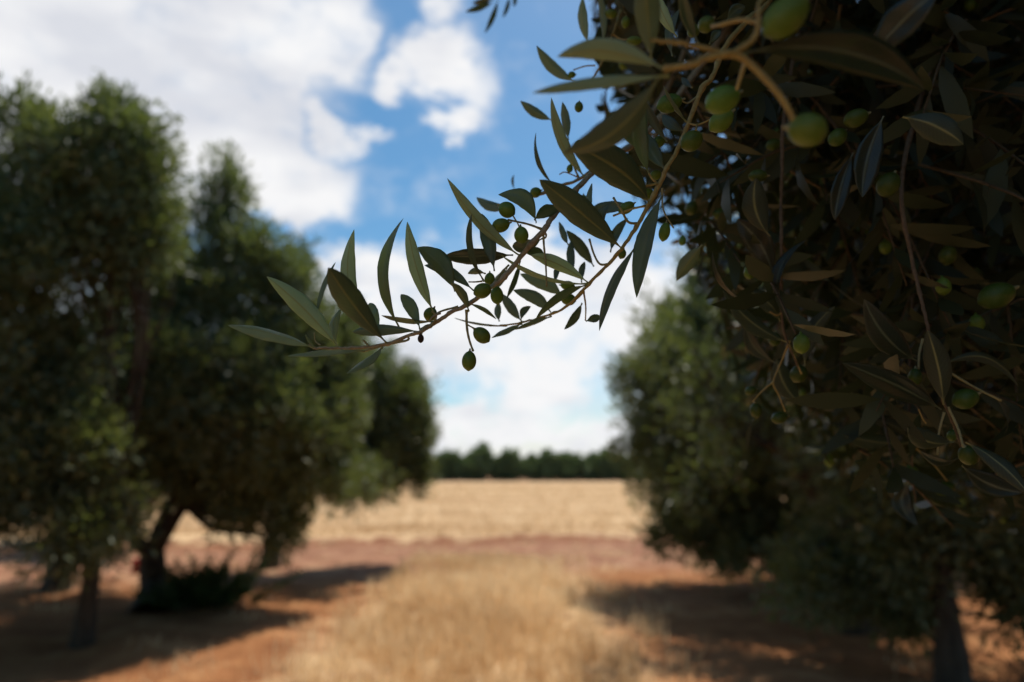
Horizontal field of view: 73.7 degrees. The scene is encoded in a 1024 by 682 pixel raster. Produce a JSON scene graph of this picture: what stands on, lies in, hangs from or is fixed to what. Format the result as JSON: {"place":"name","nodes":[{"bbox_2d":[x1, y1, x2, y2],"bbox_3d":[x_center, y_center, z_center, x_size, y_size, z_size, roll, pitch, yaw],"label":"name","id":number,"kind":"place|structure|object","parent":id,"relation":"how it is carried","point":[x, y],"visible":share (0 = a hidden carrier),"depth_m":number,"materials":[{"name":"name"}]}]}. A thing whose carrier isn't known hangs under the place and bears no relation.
{"place":"outdoors","nodes":[
{"label":"outdoors","id":0,"kind":"place"},
{"bbox_2d":[131,558,138,572],"bbox_3d":[-5.939,3.610,10.976,0.268,0.210,0.228,3,-11,-17],"label":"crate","id":1,"kind":"object","parent":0,"point":[135,561],"visible":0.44,"depth_m":10.85,"materials":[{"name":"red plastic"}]},
{"bbox_2d":[0,0,858,460],"label":"sky","id":2,"kind":"structure","parent":0,"point":[350,115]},
{"bbox_2d":[244,544,707,681],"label":"dry grass","id":3,"kind":"structure","parent":0,"point":[470,584],"depth_m":6.57,"materials":[{"name":"plant"}]},
{"bbox_2d":[0,472,1023,681],"bbox_3d":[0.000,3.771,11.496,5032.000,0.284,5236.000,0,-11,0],"label":"ground","id":4,"kind":"structure","parent":0,"point":[743,644],"depth_m":7.64,"materials":[{"name":"soil"}]},
{"bbox_2d":[17,287,166,593],"bbox_3d":[-6.181,1.262,9.887,4.063,4.692,4.536,5,-12,-26],"label":"olive tree","id":5,"kind":"object","parent":4,"relation":"on","point":[49,584],"visible":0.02,"depth_m":9.29,"materials":[{"name":"green plant"}]},
{"bbox_2d":[0,68,201,649],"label":"olive tree","id":6,"kind":"object","parent":4,"relation":"on","point":[90,199],"visible":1,"depth_m":6.31,"materials":[{"name":"green plant"}]},
{"bbox_2d":[131,542,304,610],"bbox_3d":[-3.519,2.854,8.259,1.983,0.803,1.235,0,-11,0],"label":"shrub","id":7,"kind":"object","parent":4,"relation":"on","point":[200,588],"visible":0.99,"depth_m":8.11,"materials":[{"name":"green plant"}]},
{"bbox_2d":[67,137,408,612],"bbox_3d":[-3.783,0.600,8.998,4.480,6.129,4.462,0,-11,0],"label":"olive tree","id":8,"kind":"object","parent":4,"relation":"on","point":[231,414],"visible":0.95,"depth_m":8.05,"materials":[{"name":"green plant"}]},
{"bbox_2d":[258,303,445,569],"bbox_3d":[-2.965,1.582,11.884,3.596,4.853,2.732,0,-11,0],"label":"olive tree","id":9,"kind":"object","parent":4,"relation":"on","point":[403,432],"visible":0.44,"depth_m":11.67,"materials":[{"name":"green plant"}]},
{"bbox_2d":[4,483,798,536],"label":"stubble","id":10,"kind":"object","parent":4,"relation":"on","point":[368,530],"visible":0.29,"depth_m":22.88,"materials":[{"name":"beige plant"}]},
{"bbox_2d":[429,452,452,480],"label":"olive tree","id":11,"kind":"object","parent":4,"relation":"on","point":[445,471],"visible":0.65,"depth_m":109.54,"materials":[{"name":"green plant"}]},
{"bbox_2d":[436,447,463,480],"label":"olive tree","id":12,"kind":"object","parent":4,"relation":"on","point":[453,456],"visible":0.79,"depth_m":110.12,"materials":[{"name":"green plant"}]},
{"bbox_2d":[454,451,480,480],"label":"olive tree","id":13,"kind":"object","parent":4,"relation":"on","point":[466,463],"visible":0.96,"depth_m":109.54,"materials":[{"name":"green plant"}]},
{"bbox_2d":[468,440,497,480],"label":"olive tree","id":14,"kind":"object","parent":4,"relation":"on","point":[482,453],"visible":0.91,"depth_m":110.08,"materials":[{"name":"green plant"}]},
{"bbox_2d":[0,538,972,681],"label":"straw tufts","id":15,"kind":"object","parent":4,"relation":"on","point":[606,553],"visible":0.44,"depth_m":8.15,"materials":[{"name":"beige plant"}]},
{"bbox_2d":[489,455,508,480],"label":"olive tree","id":16,"kind":"object","parent":4,"relation":"on","point":[494,472],"visible":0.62,"depth_m":110.06,"materials":[{"name":"green plant"}]},
{"bbox_2d":[494,446,528,480],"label":"olive tree","id":17,"kind":"object","parent":4,"relation":"on","point":[511,460],"visible":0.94,"depth_m":109.64,"materials":[{"name":"green plant"}]},
{"bbox_2d":[519,451,542,480],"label":"olive tree","id":18,"kind":"object","parent":4,"relation":"on","point":[532,458],"visible":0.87,"depth_m":109.98,"materials":[{"name":"green plant"}]},
{"bbox_2d":[534,446,560,480],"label":"olive tree","id":19,"kind":"object","parent":4,"relation":"on","point":[548,457],"visible":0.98,"depth_m":109.67,"materials":[{"name":"green plant"}]},
{"bbox_2d":[553,451,580,480],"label":"olive tree","id":20,"kind":"object","parent":4,"relation":"on","point":[564,462],"visible":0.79,"depth_m":110.49,"materials":[{"name":"green plant"}]},
{"bbox_2d":[568,450,582,480],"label":"olive tree","id":21,"kind":"object","parent":4,"relation":"on","point":[577,455],"visible":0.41,"depth_m":110.90,"materials":[{"name":"green plant"}]},
{"bbox_2d":[579,451,610,480],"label":"olive tree","id":22,"kind":"object","parent":4,"relation":"on","point":[590,465],"visible":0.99,"depth_m":110.07,"materials":[{"name":"green plant"}]},
{"bbox_2d":[594,447,619,480],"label":"olive tree","id":23,"kind":"object","parent":4,"relation":"on","point":[605,466],"visible":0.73,"depth_m":110.33,"materials":[{"name":"green plant"}]},
{"bbox_2d":[608,452,631,480],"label":"olive tree","id":24,"kind":"object","parent":4,"relation":"on","point":[618,477],"visible":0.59,"depth_m":109.95,"materials":[{"name":"green plant"}]},
{"bbox_2d":[228,0,1023,535],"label":"olive tree","id":25,"kind":"object","parent":4,"relation":"on","point":[898,274],"visible":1,"depth_m":0.54,"materials":[{"name":"green plant"}]},
{"bbox_2d":[628,451,645,480],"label":"olive tree","id":26,"kind":"object","parent":4,"relation":"on","point":[632,463],"visible":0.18,"depth_m":109.71,"materials":[{"name":"green plant"}]},
{"bbox_2d":[602,200,859,590],"bbox_3d":[4.022,0.311,10.432,5.392,6.625,3.201,0,-11,0],"label":"olive tree","id":27,"kind":"object","parent":4,"relation":"on","point":[725,536],"visible":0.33,"depth_m":9.57,"materials":[{"name":"green plant"}]},
{"bbox_2d":[622,214,876,635],"bbox_3d":[3.680,0.304,7.574,4.494,5.608,4.825,-6,-12,27],"label":"olive tree","id":28,"kind":"object","parent":4,"relation":"on","point":[729,396],"visible":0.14,"depth_m":7.32,"materials":[{"name":"green plant"}]},
{"bbox_2d":[739,146,1023,681],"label":"olive tree","id":29,"kind":"object","parent":4,"relation":"on","point":[881,561],"visible":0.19,"depth_m":5.38,"materials":[{"name":"green plant"}]}
]}

